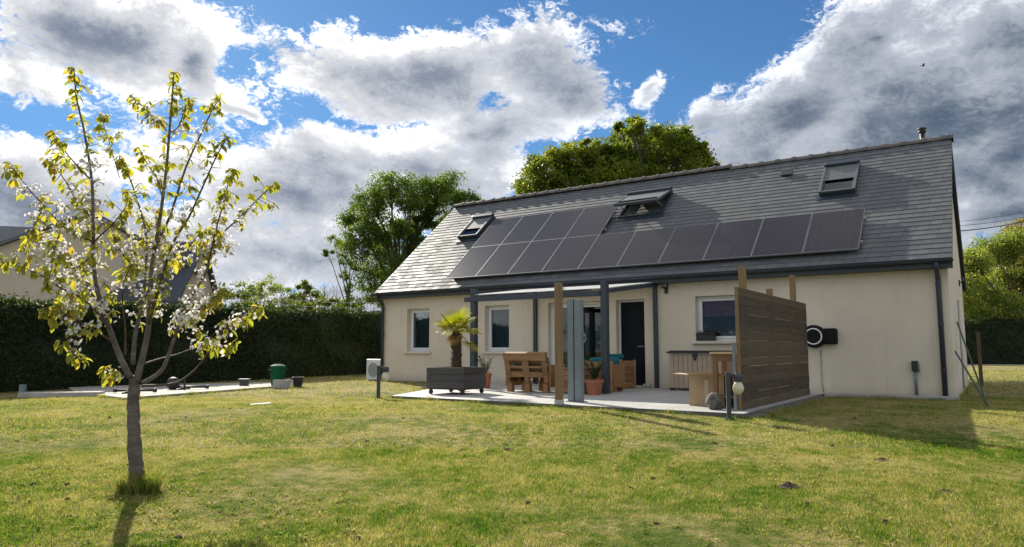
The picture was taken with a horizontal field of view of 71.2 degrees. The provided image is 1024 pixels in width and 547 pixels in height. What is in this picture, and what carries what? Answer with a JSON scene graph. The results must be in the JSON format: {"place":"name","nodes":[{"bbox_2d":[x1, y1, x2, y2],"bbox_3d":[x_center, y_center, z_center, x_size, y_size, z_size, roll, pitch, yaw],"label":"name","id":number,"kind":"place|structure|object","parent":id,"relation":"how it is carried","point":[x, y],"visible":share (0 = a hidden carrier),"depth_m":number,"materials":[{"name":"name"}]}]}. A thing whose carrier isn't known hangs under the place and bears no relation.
{"place":"outdoors","nodes":[
{"label":"outdoors","id":0,"kind":"place"},
{"bbox_2d":[0,226,39,240],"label":"neighbour house","id":1,"kind":"structure","parent":0,"point":[7,232],"depth_m":37.25,"materials":[{"name":"stone"}]},
{"bbox_2d":[206,287,378,302],"bbox_3d":[-9.794,1.038,33.581,8.807,0.680,0.026,1,-6,-6],"label":"overhead wire","id":2,"kind":"object","parent":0,"point":[289,299],"visible":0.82,"depth_m":33.48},
{"bbox_2d":[0,365,1023,546],"bbox_3d":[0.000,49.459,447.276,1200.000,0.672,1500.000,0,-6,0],"label":"lawn","id":3,"kind":"structure","parent":0,"point":[621,523],"depth_m":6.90,"materials":[{"name":"plant"}]},
{"bbox_2d":[18,384,26,392],"bbox_3d":[-10.050,2.410,14.676,0.100,0.260,0.100,0,-6,0],"label":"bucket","id":4,"kind":"object","parent":3,"relation":"on","point":[22,388],"visible":0.69,"depth_m":14.64,"materials":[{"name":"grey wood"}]},
{"bbox_2d":[17,391,104,397],"bbox_3d":[-9.350,2.561,14.861,1.500,0.200,0.440,1,-6,-12],"label":"stone edging","id":5,"kind":"object","parent":3,"relation":"on","point":[48,394],"visible":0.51,"depth_m":14.67,"materials":[{"name":"concrete"}]},
{"bbox_2d":[0,198,197,306],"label":"neighbour house","id":6,"kind":"structure","parent":3,"relation":"on","point":[12,281],"depth_m":29.82,"materials":[{"name":"paint"}]},
{"bbox_2d":[0,66,280,492],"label":"cherry tree","id":7,"kind":"object","parent":3,"relation":"on","point":[57,254],"visible":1,"depth_m":5.94,"materials":[{"name":"green plant"}]},
{"bbox_2d":[104,241,217,306],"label":"neighbour house","id":8,"kind":"structure","parent":3,"relation":"on","point":[179,282],"depth_m":31.54,"materials":[{"name":"grey stone"}]},
{"bbox_2d":[206,293,380,307],"bbox_3d":[-9.786,1.291,33.554,8.799,0.660,0.026,1,-6,-6],"label":"overhead wire","id":9,"kind":"object","parent":8,"relation":"attached to","point":[285,304],"visible":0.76,"depth_m":33.41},
{"bbox_2d":[68,382,272,399],"bbox_3d":[-7.426,2.860,17.192,5.364,0.195,5.546,4,-7,-34],"label":"concrete pad","id":10,"kind":"object","parent":3,"relation":"on","point":[164,390],"visible":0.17,"depth_m":17.12,"materials":[{"name":"white concrete"}]},
{"bbox_2d":[113,388,156,393],"bbox_3d":[-8.062,2.429,15.302,0.852,0.267,0.457,3,-7,-25],"label":"support trestle","id":11,"kind":"object","parent":10,"relation":"on","point":[123,391],"visible":0.62,"depth_m":15.24,"materials":[{"name":"black metal"}]},
{"bbox_2d":[166,377,179,388],"bbox_3d":[-7.950,2.581,16.770,0.300,0.290,0.295,0,-6,0],"label":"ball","id":12,"kind":"object","parent":10,"relation":"on","point":[172,379],"visible":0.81,"depth_m":16.68,"materials":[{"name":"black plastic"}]},
{"bbox_2d":[169,379,208,389],"bbox_3d":[-7.562,2.584,16.744,0.852,0.267,0.457,3,-7,-27],"label":"support trestle","id":13,"kind":"object","parent":10,"relation":"on","point":[184,387],"visible":0.88,"depth_m":16.69,"materials":[{"name":"black metal"}]},
{"bbox_2d":[238,379,250,385],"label":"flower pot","id":14,"kind":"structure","parent":10,"relation":"on","point":[244,382],"depth_m":18.46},
{"bbox_2d":[268,364,287,385],"bbox_3d":[-6.120,2.647,18.674,0.395,0.557,0.392,-5,-8,41],"label":"garden barrel","id":15,"kind":"object","parent":10,"relation":"on","point":[277,371],"visible":0.87,"depth_m":18.54,"materials":[{"name":"green plastic"}]},
{"bbox_2d":[0,291,380,392],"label":"hedge","id":16,"kind":"object","parent":3,"relation":"on","point":[320,342],"visible":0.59,"depth_m":21.02,"materials":[{"name":"green plant"}]},
{"bbox_2d":[217,279,259,302],"bbox_3d":[-14.439,2.767,37.242,2.883,4.890,2.136,0,-6,0],"label":"shrub","id":17,"kind":"object","parent":3,"relation":"on","point":[243,292],"visible":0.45,"depth_m":37.09,"materials":[{"name":"green plant"}]},
{"bbox_2d":[239,273,298,307],"bbox_3d":[-13.289,2.627,38.900,3.780,5.519,2.253,0,-6,0],"label":"shrub","id":18,"kind":"object","parent":3,"relation":"on","point":[272,288],"visible":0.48,"depth_m":39.03,"materials":[{"name":"green plant"}]},
{"bbox_2d":[273,379,290,388],"bbox_3d":[-5.830,2.800,18.104,0.400,0.220,0.200,-1,-6,8],"label":"concrete block","id":19,"kind":"object","parent":3,"relation":"on","point":[281,384],"depth_m":18.01,"materials":[{"name":"grey concrete"}]},
{"bbox_2d":[274,283,305,310],"bbox_3d":[-11.792,2.635,37.960,1.831,4.903,1.745,0,-6,0],"label":"bare shrub","id":20,"kind":"object","parent":3,"relation":"on","point":[283,301],"visible":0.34,"depth_m":37.88,"materials":[{"name":"plant"}]},
{"bbox_2d":[222,295,365,311],"bbox_3d":[-11.055,3.065,35.959,7.290,4.011,2.266,0,-6,0],"label":"shrub","id":21,"kind":"object","parent":3,"relation":"on","point":[322,302],"visible":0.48,"depth_m":35.71,"materials":[{"name":"green plant"}]},
{"bbox_2d":[292,377,303,386],"bbox_3d":[-5.600,2.842,18.703,0.310,0.265,0.307,0,-6,0],"label":"bucket","id":22,"kind":"object","parent":3,"relation":"on","point":[297,381],"visible":0.94,"depth_m":18.60,"materials":[{"name":"black plastic"}]},
{"bbox_2d":[286,279,326,307],"bbox_3d":[-10.953,2.768,38.001,1.509,5.055,2.892,4,-8,-35],"label":"shrub","id":23,"kind":"object","parent":3,"relation":"on","point":[306,286],"visible":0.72,"depth_m":38.27,"materials":[{"name":"green plant"}]},
{"bbox_2d":[319,281,342,314],"bbox_3d":[-9.828,2.751,38.493,1.656,4.787,1.604,3,-7,-23],"label":"bare shrub","id":24,"kind":"object","parent":3,"relation":"on","point":[331,294],"visible":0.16,"depth_m":38.34,"materials":[{"name":"plant"}]},
{"bbox_2d":[321,234,359,308],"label":"ivy tree","id":25,"kind":"object","parent":3,"relation":"on","point":[346,290],"visible":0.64,"depth_m":40.84,"materials":[{"name":"green plant"}]},
{"bbox_2d":[331,285,382,310],"bbox_3d":[-7.931,2.995,38.764,4.098,4.766,2.139,1,-6,-11],"label":"shrub","id":26,"kind":"object","parent":3,"relation":"on","point":[370,300],"visible":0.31,"depth_m":38.68,"materials":[{"name":"green plant"}]},
{"bbox_2d":[366,359,381,379],"bbox_3d":[-4.261,3.122,23.009,0.889,0.720,0.328,-4,-7,34],"label":"heat pump","id":27,"kind":"object","parent":3,"relation":"on","point":[371,370],"visible":0.43,"depth_m":22.98,"materials":[{"name":"white metal"}]},
{"bbox_2d":[375,365,388,398],"bbox_3d":[-2.600,2.179,14.351,0.280,0.660,0.160,-1,-6,8],"label":"path light","id":28,"kind":"object","parent":3,"relation":"on","point":[385,374],"visible":0.95,"depth_m":14.32,"materials":[{"name":"metal"}]},
{"bbox_2d":[328,168,482,304],"bbox_3d":[-5.967,-0.334,40.518,9.064,11.747,6.400,0,-6,0],"label":"tall tree","id":29,"kind":"object","parent":3,"relation":"on","point":[410,227],"visible":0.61,"depth_m":39.75,"materials":[{"name":"green plant"}]},
{"bbox_2d":[10,407,1000,546],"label":"soil crumbs","id":30,"kind":"object","parent":3,"relation":"on","point":[180,536],"visible":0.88,"depth_m":6.06,"materials":[{"name":"brown soil"}]},
{"bbox_2d":[507,137,619,194],"bbox_3d":[2.463,-0.965,35.658,6.528,11.977,6.074,-4,-7,31],"label":"oak tree","id":31,"kind":"object","parent":3,"relation":"on","point":[574,162],"visible":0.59,"depth_m":34.63,"materials":[{"name":"green plant"}]},
{"bbox_2d":[594,113,720,182],"bbox_3d":[7.216,-1.624,35.246,6.646,13.211,6.555,-1,-6,9],"label":"oak tree","id":32,"kind":"object","parent":3,"relation":"on","point":[656,149],"visible":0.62,"depth_m":34.09,"materials":[{"name":"green plant"}]},
{"bbox_2d":[371,127,968,400],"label":"house","id":33,"kind":"structure","parent":3,"relation":"on","point":[863,244],"depth_m":17.80,"materials":[{"name":"paint"}]},
{"bbox_2d":[403,309,430,353],"bbox_3d":[-2.802,1.767,21.883,1.060,1.362,0.379,-4,-7,34],"label":"window","id":34,"kind":"structure","parent":33,"relation":"in","point":[419,317],"depth_m":22.04,"materials":[{"name":"white plastic"}]},
{"bbox_2d":[455,212,495,242],"bbox_3d":[-1.171,-1.522,23.736,0.960,1.071,1.131,-4,-7,34],"label":"roof window","id":35,"kind":"structure","parent":33,"relation":"in","point":[479,223],"depth_m":23.61,"materials":[{"name":"metal"}]},
{"bbox_2d":[481,305,508,353],"bbox_3d":[-0.365,1.592,20.251,1.000,1.362,0.379,-4,-7,34],"label":"window","id":36,"kind":"structure","parent":33,"relation":"in","point":[498,316],"depth_m":20.43,"materials":[{"name":"white plastic"}]},
{"bbox_2d":[551,301,609,367],"bbox_3d":[1.872,1.846,18.871,1.824,2.164,0.225,-4,-7,34],"label":"patio door","id":37,"kind":"structure","parent":33,"relation":"in","point":[585,304],"depth_m":19.25,"materials":[{"name":"white plastic"}]},
{"bbox_2d":[619,300,645,386],"bbox_3d":[3.012,1.744,17.917,0.810,2.165,0.310,-4,-7,34],"label":"entrance door","id":38,"kind":"structure","parent":33,"relation":"in","point":[631,312],"depth_m":18.01,"materials":[{"name":"black plastic"}]},
{"bbox_2d":[613,186,672,221],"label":"roof window","id":39,"kind":"structure","parent":33,"relation":"in","point":[655,194],"depth_m":20.34,"materials":[{"name":"metal"}]},
{"bbox_2d":[696,329,716,340],"bbox_3d":[4.578,1.446,16.827,0.440,0.280,0.220,-4,-7,34],"label":"plant trough","id":40,"kind":"object","parent":33,"relation":"on","point":[704,336],"visible":1,"depth_m":16.75,"materials":[{"name":"black plastic"}]},
{"bbox_2d":[692,295,735,343],"bbox_3d":[4.835,1.085,16.761,1.180,1.122,0.355,-4,-7,34],"label":"window","id":41,"kind":"structure","parent":33,"relation":"in","point":[711,306],"depth_m":16.90,"materials":[{"name":"white plastic"}]},
{"bbox_2d":[804,325,837,347],"bbox_3d":[6.573,1.344,15.284,0.705,0.490,0.200,-4,-7,34],"label":"hose reel","id":42,"kind":"object","parent":33,"relation":"attached to","point":[818,336],"visible":0.82,"depth_m":15.21,"materials":[{"name":"black plastic"}]},
{"bbox_2d":[815,157,860,200],"bbox_3d":[8.146,-2.342,17.752,0.960,1.188,1.268,-4,-7,34],"label":"roof window","id":43,"kind":"structure","parent":33,"relation":"in","point":[839,179],"depth_m":17.63,"materials":[{"name":"metal"}]},
{"bbox_2d":[911,361,919,394],"bbox_3d":[8.063,2.083,14.251,0.145,0.680,0.126,-4,-7,34],"label":"garden socket","id":44,"kind":"object","parent":33,"relation":"on","point":[915,365],"visible":1,"depth_m":14.24,"materials":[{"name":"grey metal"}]},
{"bbox_2d":[724,372,743,419],"bbox_3d":[3.168,1.742,10.193,0.280,0.660,0.160,-1,-6,8],"label":"path light","id":45,"kind":"object","parent":3,"relation":"on","point":[738,387],"visible":0.97,"depth_m":10.17,"materials":[{"name":"metal"}]},
{"bbox_2d":[732,266,809,410],"bbox_3d":[4.705,1.130,12.826,0.138,2.500,4.820,-4,-7,34],"label":"privacy screen","id":46,"kind":"object","parent":3,"relation":"on","point":[771,374],"visible":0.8,"depth_m":12.24,"materials":[{"name":"brown wood"}]},
{"bbox_2d":[777,482,802,488],"bbox_3d":[2.319,1.777,6.006,0.252,0.059,0.191,0,-6,0],"label":"earth clod","id":47,"kind":"object","parent":3,"relation":"on","point":[786,485],"visible":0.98,"depth_m":5.97,"materials":[{"name":"soil"}]},
{"bbox_2d":[873,457,889,460],"bbox_3d":[3.712,1.866,7.182,0.174,0.036,0.137,0,-6,0],"label":"earth clod","id":48,"kind":"object","parent":3,"relation":"on","point":[879,459],"visible":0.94,"depth_m":7.17,"materials":[{"name":"soil"}]},
{"bbox_2d":[936,488,957,493],"bbox_3d":[3.527,1.772,5.824,0.176,0.037,0.135,0,-6,0],"label":"earth clod","id":49,"kind":"object","parent":3,"relation":"on","point":[943,489],"visible":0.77,"depth_m":5.81,"materials":[{"name":"soil"}]},
{"bbox_2d":[956,321,986,401],"bbox_3d":[9.307,1.753,14.501,0.034,1.648,2.270,-2,-7,22],"label":"metal pole","id":50,"kind":"object","parent":3,"relation":"on","point":[971,361],"visible":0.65,"depth_m":14.45,"materials":[{"name":"grey metal"}]},
{"bbox_2d":[954,351,988,405],"bbox_3d":[8.440,1.928,13.135,0.034,1.011,2.170,-2,-7,20],"label":"metal pole","id":51,"kind":"object","parent":3,"relation":"on","point":[972,380],"visible":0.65,"depth_m":13.08,"materials":[{"name":"grey metal"}]},
{"bbox_2d":[976,332,983,386],"bbox_3d":[12.541,2.315,19.162,0.090,1.500,0.090,-4,-7,34],"label":"fence post","id":52,"kind":"object","parent":3,"relation":"on","point":[979,354],"visible":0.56,"depth_m":19.13,"materials":[{"name":"brown wood"}]},
{"bbox_2d":[962,224,1023,320],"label":"willow tree","id":53,"kind":"object","parent":3,"relation":"on","point":[981,299],"visible":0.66,"depth_m":52.50,"materials":[{"name":"green plant"}]},
{"bbox_2d":[964,316,1023,363],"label":"hedge","id":54,"kind":"object","parent":3,"relation":"on","point":[1002,340],"visible":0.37,"depth_m":49.49,"materials":[{"name":"green plant"}]},
{"bbox_2d":[987,217,1023,315],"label":"bronze tree","id":55,"kind":"object","parent":3,"relation":"on","point":[1020,226],"visible":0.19,"depth_m":55.93,"materials":[{"name":"green plant"}]},
{"bbox_2d":[0,0,1023,311],"label":"sky","id":56,"kind":"structure","parent":0,"point":[318,95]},
{"bbox_2d":[391,383,823,418],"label":"terrace","id":57,"kind":"structure","parent":0,"point":[650,399],"depth_m":13.48,"materials":[{"name":"concrete"}]},
{"bbox_2d":[426,367,485,394],"bbox_3d":[-1.167,2.250,15.063,0.910,0.551,0.910,-3,-7,28],"label":"wheeled planter","id":58,"kind":"object","parent":57,"relation":"on","point":[450,379],"visible":0.98,"depth_m":14.72,"materials":[{"name":"wood"}]},
{"bbox_2d":[432,306,481,367],"bbox_3d":[-1.141,1.374,15.111,1.152,1.392,1.163,-3,-7,28],"label":"palm tree","id":59,"kind":"object","parent":58,"relation":"on","point":[462,321],"visible":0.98,"depth_m":15.05,"materials":[{"name":"green plant"}]},
{"bbox_2d":[483,373,491,388],"bbox_3d":[-0.620,2.564,17.085,0.286,0.360,0.284,0,-6,0],"label":"flower pot","id":60,"kind":"object","parent":57,"relation":"on","point":[488,378],"visible":0.56,"depth_m":16.99,"materials":[{"name":"ceramic"}]},
{"bbox_2d":[477,355,494,372],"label":"oleander","id":61,"kind":"object","parent":60,"relation":"in","point":[483,364],"visible":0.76,"depth_m":17.06,"materials":[{"name":"green plant"}]},
{"bbox_2d":[502,352,564,392],"bbox_3d":[0.480,2.163,15.764,1.148,0.874,0.871,-4,-7,34],"label":"pallet sofa","id":62,"kind":"object","parent":57,"relation":"on","point":[523,375],"visible":0.91,"depth_m":15.51,"materials":[{"name":"brown wood"}]},
{"bbox_2d":[512,357,549,370],"bbox_3d":[0.418,2.037,15.685,0.920,0.422,0.233,-4,-7,34],"label":"cushion","id":63,"kind":"object","parent":62,"relation":"on","point":[532,364],"visible":0.14,"depth_m":15.54,"materials":[{"name":"teal fabric"}]},
{"bbox_2d":[554,283,563,403],"bbox_3d":[0.835,1.186,12.230,0.197,2.060,0.120,-4,-7,34],"label":"wooden post","id":64,"kind":"object","parent":57,"relation":"on","point":[558,322],"visible":1,"depth_m":12.21,"materials":[{"name":"brown wood"}]},
{"bbox_2d":[464,281,659,393],"bbox_3d":[1.221,1.441,17.253,3.820,2.630,2.956,-4,-7,34],"label":"pergola","id":65,"kind":"object","parent":57,"relation":"on","point":[475,297],"visible":0.89,"depth_m":16.80,"materials":[{"name":"metal"}]},
{"bbox_2d":[565,299,587,401],"bbox_3d":[1.158,1.357,12.696,0.394,1.820,0.200,-4,-7,34],"label":"steel post","id":66,"kind":"object","parent":57,"relation":"on","point":[576,335],"visible":1,"depth_m":12.66,"materials":[{"name":"metal"}]},
{"bbox_2d":[563,367,594,393],"bbox_3d":[1.363,2.270,15.164,0.600,0.534,0.580,-4,-7,34],"label":"pallet table","id":67,"kind":"object","parent":57,"relation":"on","point":[587,375],"visible":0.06,"depth_m":15.00,"materials":[{"name":"brown wood"}]},
{"bbox_2d":[584,379,603,394],"bbox_3d":[1.677,2.320,14.582,0.407,0.310,0.404,0,-6,0],"label":"flower pot","id":68,"kind":"object","parent":57,"relation":"on","point":[594,387],"visible":0.99,"depth_m":14.45,"materials":[{"name":"ceramic"}]},
{"bbox_2d":[584,359,608,379],"bbox_3d":[1.725,1.993,14.594,0.574,0.508,0.489,-1,-6,7],"label":"potted bush","id":69,"kind":"object","parent":68,"relation":"in","point":[594,374],"visible":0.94,"depth_m":14.57,"materials":[{"name":"green plant"}]},
{"bbox_2d":[584,360,624,391],"bbox_3d":[2.052,2.274,15.883,0.719,0.680,0.645,-4,-7,30],"label":"pallet armchair","id":70,"kind":"object","parent":57,"relation":"on","point":[617,376],"visible":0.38,"depth_m":15.63,"materials":[{"name":"brown wood"}]},
{"bbox_2d":[589,357,619,368],"bbox_3d":[2.078,2.088,16.070,0.560,0.400,0.520,-4,-7,30],"label":"cushion","id":71,"kind":"object","parent":70,"relation":"on","point":[615,360],"visible":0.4,"depth_m":15.93,"materials":[{"name":"teal fabric"}]},
{"bbox_2d":[615,360,635,388],"bbox_3d":[2.515,2.414,17.186,0.719,0.680,0.645,5,-8,-40],"label":"pallet armchair","id":72,"kind":"object","parent":57,"relation":"on","point":[630,374],"visible":0.28,"depth_m":17.06,"materials":[{"name":"brown wood"}]},
{"bbox_2d":[610,354,623,359],"bbox_3d":[2.429,2.009,17.248,0.600,0.140,0.260,5,-8,-40],"label":"cushion","id":73,"kind":"object","parent":72,"relation":"on","point":[620,356],"visible":0.42,"depth_m":17.21,"materials":[{"name":"teal fabric"}]},
{"bbox_2d":[666,350,732,389],"bbox_3d":[4.301,2.196,16.188,1.420,0.900,0.680,-4,-7,34],"label":"storage chest","id":74,"kind":"object","parent":57,"relation":"on","point":[694,362],"visible":0.59,"depth_m":16.08,"materials":[{"name":"beige plastic"}]},
{"bbox_2d":[673,373,732,406],"bbox_3d":[3.220,1.887,11.758,1.094,0.565,0.788,-3,-7,26],"label":"table","id":75,"kind":"object","parent":57,"relation":"on","point":[700,387],"visible":0.72,"depth_m":11.67,"materials":[{"name":"beige wood"}]},
{"bbox_2d":[706,392,722,409],"bbox_3d":[3.106,1.962,10.980,0.251,0.273,0.215,0,-6,0],"label":"stone ornament","id":76,"kind":"object","parent":57,"relation":"on","point":[714,401],"visible":0.97,"depth_m":10.90,"materials":[{"name":"grey stone"}]},
{"bbox_2d":[709,352,741,406],"bbox_3d":[3.470,1.690,11.371,0.460,0.875,0.560,-4,-7,34],"label":"timber stand","id":77,"kind":"object","parent":57,"relation":"on","point":[723,357],"visible":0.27,"depth_m":11.26,"materials":[{"name":"brown wood"}]},
{"bbox_2d":[730,377,733,406],"bbox_3d":[3.628,1.920,11.760,0.262,0.500,0.400,-4,-7,34],"label":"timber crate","id":78,"kind":"object","parent":57,"relation":"on","point":[732,392],"visible":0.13,"depth_m":11.57,"materials":[{"name":"brown wood"}]},
{"bbox_2d":[749,413,768,416],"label":"kerb block","id":79,"kind":"structure","parent":57,"relation":"on","point":[759,415],"depth_m":10.51,"materials":[{"name":"concrete"}]},
{"bbox_2d":[760,409,779,412],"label":"kerb block","id":80,"kind":"structure","parent":57,"relation":"on","point":[767,411],"depth_m":11.18,"materials":[{"name":"concrete"}]},
{"bbox_2d":[789,402,804,404],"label":"kerb block","id":81,"kind":"structure","parent":57,"relation":"on","point":[798,403],"depth_m":12.65,"materials":[{"name":"concrete"}]},
{"bbox_2d":[960,217,1021,225],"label":"overhead wire","id":82,"kind":"object","parent":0,"point":[990,222],"visible":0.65,"depth_m":43.45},
{"bbox_2d":[961,221,1023,230],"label":"overhead wire","id":83,"kind":"object","parent":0,"point":[992,227],"visible":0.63,"depth_m":43.48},
{"bbox_2d":[967,364,1023,364],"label":"path","id":84,"kind":"structure","parent":0,"point":[997,364],"depth_m":47.48,"materials":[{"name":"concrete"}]}
]}

